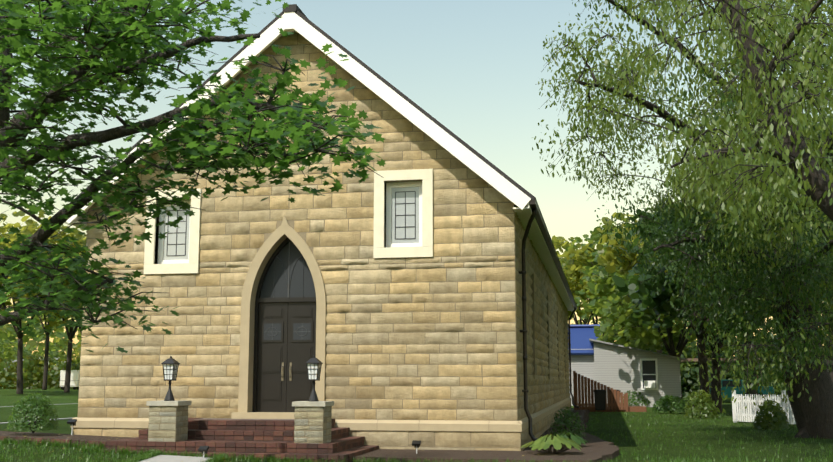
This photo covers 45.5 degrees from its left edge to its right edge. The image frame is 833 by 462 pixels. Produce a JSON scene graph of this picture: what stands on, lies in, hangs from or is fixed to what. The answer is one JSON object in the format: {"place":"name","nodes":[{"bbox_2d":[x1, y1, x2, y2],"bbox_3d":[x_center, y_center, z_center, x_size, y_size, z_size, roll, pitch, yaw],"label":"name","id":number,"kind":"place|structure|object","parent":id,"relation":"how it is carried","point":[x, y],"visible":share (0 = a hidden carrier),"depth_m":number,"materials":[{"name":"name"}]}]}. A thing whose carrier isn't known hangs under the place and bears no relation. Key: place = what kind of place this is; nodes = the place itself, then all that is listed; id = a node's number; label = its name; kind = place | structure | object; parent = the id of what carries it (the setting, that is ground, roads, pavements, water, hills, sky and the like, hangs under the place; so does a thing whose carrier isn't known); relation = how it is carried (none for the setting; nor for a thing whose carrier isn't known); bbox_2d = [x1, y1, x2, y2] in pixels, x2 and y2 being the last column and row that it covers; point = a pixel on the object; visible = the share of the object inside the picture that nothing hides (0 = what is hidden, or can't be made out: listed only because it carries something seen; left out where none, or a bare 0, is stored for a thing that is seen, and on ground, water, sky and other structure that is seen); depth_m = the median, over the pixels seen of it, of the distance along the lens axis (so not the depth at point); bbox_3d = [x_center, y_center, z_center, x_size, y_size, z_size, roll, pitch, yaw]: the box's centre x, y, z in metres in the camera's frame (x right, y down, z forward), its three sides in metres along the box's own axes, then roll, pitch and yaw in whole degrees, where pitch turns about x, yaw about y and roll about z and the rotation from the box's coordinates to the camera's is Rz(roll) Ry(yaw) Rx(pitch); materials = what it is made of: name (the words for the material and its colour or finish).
{"place":"outdoors","nodes":[
{"label":"outdoors","id":0,"kind":"place"},
{"bbox_2d":[0,213,14,237],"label":"tree","id":1,"kind":"object","parent":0,"point":[4,216],"visible":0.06,"depth_m":103.86,"materials":[{"name":"green plant"}]},
{"bbox_2d":[0,208,74,307],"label":"tree","id":2,"kind":"object","parent":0,"point":[31,229],"depth_m":78.96,"materials":[{"name":"green plant"}]},
{"bbox_2d":[0,403,77,423],"bbox_3d":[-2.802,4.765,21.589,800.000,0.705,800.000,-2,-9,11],"label":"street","id":3,"kind":"structure","parent":0,"point":[50,419],"depth_m":30.42,"materials":[{"name":"concrete"}]},
{"bbox_2d":[35,253,83,334],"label":"tree","id":4,"kind":"object","parent":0,"point":[54,323],"depth_m":84.99,"materials":[{"name":"green plant"}]},
{"bbox_2d":[60,370,79,389],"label":"camper","id":5,"kind":"object","parent":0,"point":[74,380],"visible":0.56,"depth_m":123.41,"materials":[{"name":"white paint"}]},
{"bbox_2d":[139,455,207,461],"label":"path","id":6,"kind":"structure","parent":0,"point":[168,458],"depth_m":18.16,"materials":[{"name":"concrete"}]},
{"bbox_2d":[0,0,385,352],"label":"maple tree","id":7,"kind":"object","parent":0,"point":[45,76],"depth_m":10.44,"materials":[{"name":"green plant"}]},
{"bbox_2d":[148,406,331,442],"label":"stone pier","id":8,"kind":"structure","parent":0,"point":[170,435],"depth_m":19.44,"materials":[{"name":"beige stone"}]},
{"bbox_2d":[0,387,832,461],"bbox_3d":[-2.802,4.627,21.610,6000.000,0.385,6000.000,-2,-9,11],"label":"ground","id":9,"kind":"structure","parent":0,"point":[67,408],"depth_m":26.90,"materials":[{"name":"green plant"}]},
{"bbox_2d":[0,357,15,388],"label":"hedge","id":10,"kind":"object","parent":9,"relation":"on","point":[3,374],"visible":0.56,"depth_m":135.62,"materials":[{"name":"green plant"}]},
{"bbox_2d":[0,338,43,388],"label":"hedge","id":11,"kind":"object","parent":9,"relation":"on","point":[13,357],"depth_m":135.06,"materials":[{"name":"green plant"}]},
{"bbox_2d":[0,312,49,376],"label":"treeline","id":12,"kind":"object","parent":9,"relation":"on","point":[10,331],"depth_m":188.33,"materials":[{"name":"green plant"}]},
{"bbox_2d":[0,353,59,388],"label":"hedge","id":13,"kind":"object","parent":9,"relation":"on","point":[35,376],"depth_m":136.89,"materials":[{"name":"green plant"}]},
{"bbox_2d":[7,393,59,432],"bbox_3d":[-8.463,4.023,21.999,1.135,0.882,1.106,-2,-9,11],"label":"shrub","id":14,"kind":"object","parent":9,"relation":"on","point":[19,422],"depth_m":21.79,"materials":[{"name":"green plant"}]},
{"bbox_2d":[1,358,71,386],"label":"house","id":15,"kind":"structure","parent":9,"relation":"on","point":[39,374],"depth_m":193.05,"materials":[{"name":"beige"}]},
{"bbox_2d":[0,316,74,357],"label":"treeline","id":16,"kind":"object","parent":9,"relation":"on","point":[33,343],"visible":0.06,"depth_m":213.35,"materials":[{"name":"green plant"}]},
{"bbox_2d":[0,299,80,372],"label":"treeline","id":17,"kind":"object","parent":9,"relation":"on","point":[36,326],"depth_m":200.09,"materials":[{"name":"green plant"}]},
{"bbox_2d":[2,315,79,371],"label":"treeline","id":18,"kind":"object","parent":9,"relation":"on","point":[25,338],"depth_m":191.51,"materials":[{"name":"green plant"}]},
{"bbox_2d":[3,316,78,354],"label":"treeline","id":19,"kind":"object","parent":9,"relation":"on","point":[64,347],"depth_m":225.38,"materials":[{"name":"green plant"}]},
{"bbox_2d":[0,221,85,393],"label":"tree","id":20,"kind":"object","parent":9,"relation":"on","point":[19,385],"depth_m":87.45,"materials":[{"name":"green plant"}]},
{"bbox_2d":[0,224,86,392],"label":"tree","id":21,"kind":"object","parent":9,"relation":"on","point":[71,333],"depth_m":97.93,"materials":[{"name":"green plant"}]},
{"bbox_2d":[7,230,84,389],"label":"tree","id":22,"kind":"object","parent":9,"relation":"on","point":[45,377],"depth_m":125.14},
{"bbox_2d":[23,347,79,388],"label":"hedge","id":23,"kind":"object","parent":9,"relation":"on","point":[61,355],"depth_m":137.75,"materials":[{"name":"green plant"}]},
{"bbox_2d":[0,436,107,447],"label":"bed edging","id":24,"kind":"object","parent":9,"relation":"on","point":[62,440],"visible":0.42,"depth_m":20.56,"materials":[{"name":"brick"}]},
{"bbox_2d":[47,342,80,388],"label":"hedge","id":25,"kind":"object","parent":9,"relation":"on","point":[78,351],"visible":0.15,"depth_m":139.23,"materials":[{"name":"green plant"}]},
{"bbox_2d":[0,431,133,443],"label":"mulch bed","id":26,"kind":"object","parent":9,"relation":"on","point":[54,436],"visible":0.21,"depth_m":21.80,"materials":[{"name":"brown soil"}]},
{"bbox_2d":[67,419,76,434],"bbox_3d":[-7.329,4.175,21.139,0.170,0.338,0.148,-2,-9,11],"label":"spotlight","id":27,"kind":"object","parent":26,"relation":"on","point":[72,422],"visible":1,"depth_m":21.13,"materials":[{"name":"black metal"}]},
{"bbox_2d":[73,327,80,363],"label":"treeline","id":28,"kind":"object","parent":9,"relation":"on","point":[79,332],"depth_m":210.39,"materials":[{"name":"green plant"}]},
{"bbox_2d":[198,446,208,457],"bbox_3d":[-3.985,4.197,18.597,0.170,0.338,0.148,-2,-9,11],"label":"spotlight","id":29,"kind":"object","parent":9,"relation":"on","point":[204,449],"visible":1,"depth_m":18.59,"materials":[{"name":"black metal"}]},
{"bbox_2d":[108,418,362,459],"bbox_3d":[-3.641,4.252,20.273,5.216,0.728,2.818,-2,-9,11],"label":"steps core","id":30,"kind":"object","parent":9,"relation":"on","point":[246,435],"visible":0.04,"depth_m":19.87,"materials":[{"name":"brown brick"}]},
{"bbox_2d":[94,418,378,461],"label":"brick steps","id":31,"kind":"structure","parent":30,"relation":"on","point":[285,445],"depth_m":19.57,"materials":[{"name":"red brick"}]},
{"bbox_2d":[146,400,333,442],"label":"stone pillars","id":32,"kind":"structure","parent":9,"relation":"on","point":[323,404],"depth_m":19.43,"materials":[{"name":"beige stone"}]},
{"bbox_2d":[161,356,179,400],"bbox_3d":[-4.941,2.953,19.932,0.280,0.895,0.280,-2,-9,11],"label":"lantern","id":33,"kind":"object","parent":32,"relation":"on","point":[170,367],"visible":1,"depth_m":19.86,"materials":[{"name":"black metal"}]},
{"bbox_2d":[305,355,322,401],"bbox_3d":[-2.003,2.871,19.386,0.280,0.895,0.280,-2,-9,11],"label":"lantern","id":34,"kind":"object","parent":32,"relation":"on","point":[314,364],"visible":1,"depth_m":19.32,"materials":[{"name":"black metal"}]},
{"bbox_2d":[77,33,517,421],"bbox_3d":[-2.760,0.035,22.527,10.000,9.740,0.446,-2,-9,11],"label":"wall backing","id":35,"kind":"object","parent":9,"relation":"on","point":[291,224],"visible":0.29,"depth_m":22.08,"materials":[{"name":"grey concrete"}]},
{"bbox_2d":[231,216,325,418],"bbox_3d":[-2.931,1.891,22.149,2.140,4.495,0.640,-2,-9,11],"label":"door surround","id":36,"kind":"object","parent":35,"relation":"attached to","point":[278,236],"visible":0.85,"depth_m":22.05,"materials":[{"name":"beige stone"}]},
{"bbox_2d":[252,237,315,411],"bbox_3d":[-2.897,2.068,22.306,1.528,3.932,0.129,-2,-9,11],"label":"door","id":37,"kind":"structure","parent":36,"relation":"in","point":[285,330],"depth_m":22.29,"materials":[{"name":"brown wood"}]},
{"bbox_2d":[144,169,432,273],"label":"front windows","id":38,"kind":"structure","parent":35,"relation":"attached to","point":[409,220],"depth_m":22.12,"materials":[{"name":"stone"}]},
{"bbox_2d":[73,402,570,450],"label":"plinth","id":39,"kind":"structure","parent":9,"relation":"on","point":[509,441],"depth_m":21.01,"materials":[{"name":"beige stone"}]},
{"bbox_2d":[71,397,570,431],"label":"plinth","id":40,"kind":"structure","parent":39,"relation":"on","point":[520,425],"depth_m":21.21,"materials":[{"name":"beige stone"}]},
{"bbox_2d":[78,31,516,420],"bbox_3d":[-2.810,-0.359,22.317,9.997,9.013,0.086,-2,-9,11],"label":"wall stone","id":41,"kind":"object","parent":40,"relation":"on","point":[445,336],"visible":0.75,"depth_m":22.03,"materials":[{"name":"beige stone"}]},
{"bbox_2d":[514,204,570,419],"bbox_3d":[5.017,3.870,36.187,0.090,4.778,30.998,-2,-9,11],"label":"wall stone","id":42,"kind":"object","parent":40,"relation":"on","point":[542,274],"visible":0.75,"depth_m":28.34,"materials":[{"name":"beige stone"}]},
{"bbox_2d":[65,4,576,311],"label":"roof","id":43,"kind":"structure","parent":42,"relation":"on","point":[294,18],"depth_m":22.27,"materials":[{"name":"white paint"}]},
{"bbox_2d":[519,209,578,441],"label":"downpipes","id":44,"kind":"object","parent":42,"relation":"attached to","point":[523,272],"visible":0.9,"depth_m":21.90,"materials":[{"name":"grey metal"}]},
{"bbox_2d":[0,411,832,461],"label":"lawn tufts","id":45,"kind":"object","parent":9,"relation":"on","point":[220,457],"visible":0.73,"depth_m":19.23,"materials":[{"name":"green plant"}]},
{"bbox_2d":[412,440,420,453],"bbox_3d":[0.003,4.343,19.773,0.170,0.338,0.148,-2,-9,11],"label":"spotlight","id":46,"kind":"object","parent":9,"relation":"on","point":[416,444],"visible":0.85,"depth_m":19.76,"materials":[{"name":"black metal"}]},
{"bbox_2d":[353,410,618,461],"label":"mulch bed","id":47,"kind":"object","parent":9,"relation":"on","point":[595,449],"visible":0.52,"depth_m":19.64,"materials":[{"name":"brown soil"}]},
{"bbox_2d":[548,406,585,437],"bbox_3d":[3.592,4.592,23.693,0.909,0.806,1.210,-2,-9,11],"label":"bush","id":48,"kind":"object","parent":47,"relation":"on","point":[568,419],"depth_m":23.48,"materials":[{"name":"green plant"}]},
{"bbox_2d":[514,206,568,419],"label":"backing wall","id":49,"kind":"structure","parent":9,"relation":"on","point":[533,324],"depth_m":27.48,"materials":[{"name":"beige stone"}]},
{"bbox_2d":[533,375,566,379],"bbox_3d":[4.917,3.973,36.397,0.330,2.920,22.260,-2,-9,11],"label":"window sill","id":50,"kind":"structure","parent":49,"relation":"attached to","point":[536,377],"depth_m":32.15,"materials":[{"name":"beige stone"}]},
{"bbox_2d":[519,434,580,453],"bbox_3d":[2.694,4.274,19.834,1.304,0.460,1.329,-2,-9,11],"label":"hosta","id":51,"kind":"object","parent":9,"relation":"on","point":[555,442],"depth_m":19.61,"materials":[{"name":"green plant"}]},
{"bbox_2d":[551,431,587,445],"bbox_3d":[3.364,4.643,22.061,1.066,0.395,0.965,-2,-9,11],"label":"hosta","id":52,"kind":"object","parent":9,"relation":"on","point":[578,439],"depth_m":21.93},
{"bbox_2d":[593,390,605,409],"bbox_3d":[9.266,8.554,50.117,0.640,1.095,0.798,-2,-9,11],"label":"wheelie bin","id":53,"kind":"object","parent":9,"relation":"on","point":[600,399],"visible":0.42,"depth_m":49.79,"materials":[{"name":"black plastic"}]},
{"bbox_2d":[578,319,630,339],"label":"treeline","id":54,"kind":"object","parent":9,"relation":"on","point":[599,323],"depth_m":208.67,"materials":[{"name":"green plant"}]},
{"bbox_2d":[573,371,645,411],"bbox_3d":[9.790,8.122,50.425,3.560,2.050,1.320,-2,-9,11],"label":"ramp fence","id":55,"kind":"object","parent":9,"relation":"on","point":[617,405],"visible":0.79,"depth_m":49.90,"materials":[{"name":"brown wood"}]},
{"bbox_2d":[610,390,620,409],"bbox_3d":[9.972,8.549,50.087,0.640,1.095,0.798,-2,-9,11],"label":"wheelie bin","id":56,"kind":"object","parent":9,"relation":"on","point":[613,396],"visible":0.19,"depth_m":49.77,"materials":[{"name":"plastic"}]},
{"bbox_2d":[568,324,684,406],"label":"neighbour house","id":57,"kind":"structure","parent":9,"relation":"on","point":[653,376],"depth_m":59.33,"materials":[{"name":"grey"}]},
{"bbox_2d":[604,331,648,348],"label":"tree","id":58,"kind":"object","parent":9,"relation":"on","point":[611,339],"depth_m":95.82,"materials":[{"name":"green plant"}]},
{"bbox_2d":[623,390,649,405],"bbox_3d":[13.006,9.927,59.462,2.391,1.151,1.960,-2,-9,11],"label":"bush","id":59,"kind":"object","parent":9,"relation":"on","point":[633,400],"visible":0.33,"depth_m":58.73,"materials":[{"name":"green plant"}]},
{"bbox_2d":[596,199,709,408],"bbox_3d":[15.481,3.983,55.240,10.611,12.109,11.263,-2,-9,11],"label":"tree","id":60,"kind":"object","parent":9,"relation":"on","point":[611,255],"depth_m":55.68,"materials":[{"name":"green plant"}]},
{"bbox_2d":[620,343,698,394],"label":"tree","id":61,"kind":"object","parent":9,"relation":"on","point":[665,351],"visible":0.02,"depth_m":93.88,"materials":[{"name":"green plant"}]},
{"bbox_2d":[652,395,688,412],"bbox_3d":[12.132,8.259,47.442,1.790,0.882,1.473,-2,-9,11],"label":"bush","id":62,"kind":"object","parent":9,"relation":"on","point":[670,405],"depth_m":47.10,"materials":[{"name":"green plant"}]},
{"bbox_2d":[628,324,736,397],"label":"tree","id":63,"kind":"object","parent":9,"relation":"on","point":[686,375],"depth_m":91.69,"materials":[{"name":"green plant"}]},
{"bbox_2d":[532,0,832,438],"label":"tree","id":64,"kind":"object","parent":9,"relation":"on","point":[739,236],"depth_m":24.60,"materials":[{"name":"green plant"}]},
{"bbox_2d":[684,389,717,418],"bbox_3d":[11.840,7.274,41.374,1.445,1.388,1.740,-2,-9,11],"label":"bush","id":65,"kind":"object","parent":9,"relation":"on","point":[706,409],"depth_m":40.98,"materials":[{"name":"green plant"}]},
{"bbox_2d":[680,345,741,397],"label":"tree","id":66,"kind":"object","parent":9,"relation":"on","point":[692,384],"depth_m":92.80,"materials":[{"name":"green plant"}]},
{"bbox_2d":[680,358,759,385],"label":"carport","id":67,"kind":"object","parent":9,"relation":"on","point":[689,360],"visible":0.08,"depth_m":71.04,"materials":[{"name":"white wood"}]},
{"bbox_2d":[612,156,832,416],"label":"tree","id":68,"kind":"object","parent":9,"relation":"on","point":[620,285],"depth_m":44.14,"materials":[{"name":"green plant"}]},
{"bbox_2d":[618,256,826,412],"bbox_3d":[15.047,4.104,48.745,10.096,9.938,9.259,-2,-9,11],"label":"tree","id":69,"kind":"object","parent":9,"relation":"on","point":[658,305],"depth_m":48.34,"materials":[{"name":"green plant"}]},
{"bbox_2d":[680,337,775,395],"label":"tree","id":70,"kind":"object","parent":9,"relation":"on","point":[694,381],"visible":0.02,"depth_m":92.13,"materials":[{"name":"green plant"}]},
{"bbox_2d":[684,332,785,393],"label":"tree","id":71,"kind":"object","parent":9,"relation":"on","point":[726,355],"depth_m":90.74,"materials":[{"name":"green plant"}]},
{"bbox_2d":[721,380,775,399],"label":"pickup","id":72,"kind":"object","parent":9,"relation":"on","point":[728,390],"visible":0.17,"depth_m":70.43,"materials":[{"name":"teal paint"}]},
{"bbox_2d":[725,353,782,396],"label":"tree","id":73,"kind":"object","parent":9,"relation":"on","point":[759,373],"depth_m":90.90,"materials":[{"name":"green plant"}]},
{"bbox_2d":[738,354,787,396],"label":"tree","id":74,"kind":"object","parent":9,"relation":"on","point":[776,390],"visible":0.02,"depth_m":89.29,"materials":[{"name":"green plant"}]},
{"bbox_2d":[732,390,795,423],"bbox_3d":[13.374,6.089,34.060,0.120,1.200,7.220,4,-9,-24],"label":"picket fence","id":75,"kind":"object","parent":9,"relation":"on","point":[739,412],"visible":0.35,"depth_m":36.36,"materials":[{"name":"white wood"}]},
{"bbox_2d":[753,399,789,429],"bbox_3d":[11.465,5.988,32.151,1.136,1.115,1.349,-2,-9,11],"label":"bush","id":76,"kind":"object","parent":9,"relation":"on","point":[779,416],"depth_m":31.80,"materials":[{"name":"green plant"}]},
{"bbox_2d":[763,334,826,395],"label":"tree","id":77,"kind":"object","parent":9,"relation":"on","point":[784,381],"visible":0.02,"depth_m":89.21,"materials":[{"name":"green plant"}]},
{"bbox_2d":[0,0,832,358],"label":"sky","id":78,"kind":"structure","parent":0,"point":[475,66],"materials":[{"name":"blue"}]},
{"bbox_2d":[560,243,617,335],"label":"tree","id":79,"kind":"object","parent":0,"point":[573,279],"depth_m":90.58,"materials":[{"name":"green plant"}]},
{"bbox_2d":[552,235,638,324],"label":"tree","id":80,"kind":"object","parent":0,"point":[558,241],"depth_m":108.52,"materials":[{"name":"green plant"}]},
{"bbox_2d":[562,221,636,347],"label":"tree","id":81,"kind":"object","parent":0,"point":[594,236],"depth_m":92.90,"materials":[{"name":"green plant"}]},
{"bbox_2d":[574,232,672,352],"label":"tree","id":82,"kind":"object","parent":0,"point":[602,288],"depth_m":76.00,"materials":[{"name":"green plant"}]},
{"bbox_2d":[594,292,755,397],"bbox_3d":[15.594,6.332,59.675,9.738,8.799,9.346,-2,-9,11],"label":"tree","id":83,"kind":"object","parent":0,"point":[649,336],"depth_m":59.19,"materials":[{"name":"green plant"}]},
{"bbox_2d":[609,0,832,234],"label":"leaning tree","id":84,"kind":"object","parent":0,"point":[801,119],"depth_m":14.81,"materials":[{"name":"green plant"}]},
{"bbox_2d":[681,113,832,380],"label":"tree","id":85,"kind":"object","parent":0,"point":[814,128],"depth_m":39.91,"materials":[{"name":"green plant"}]}
]}

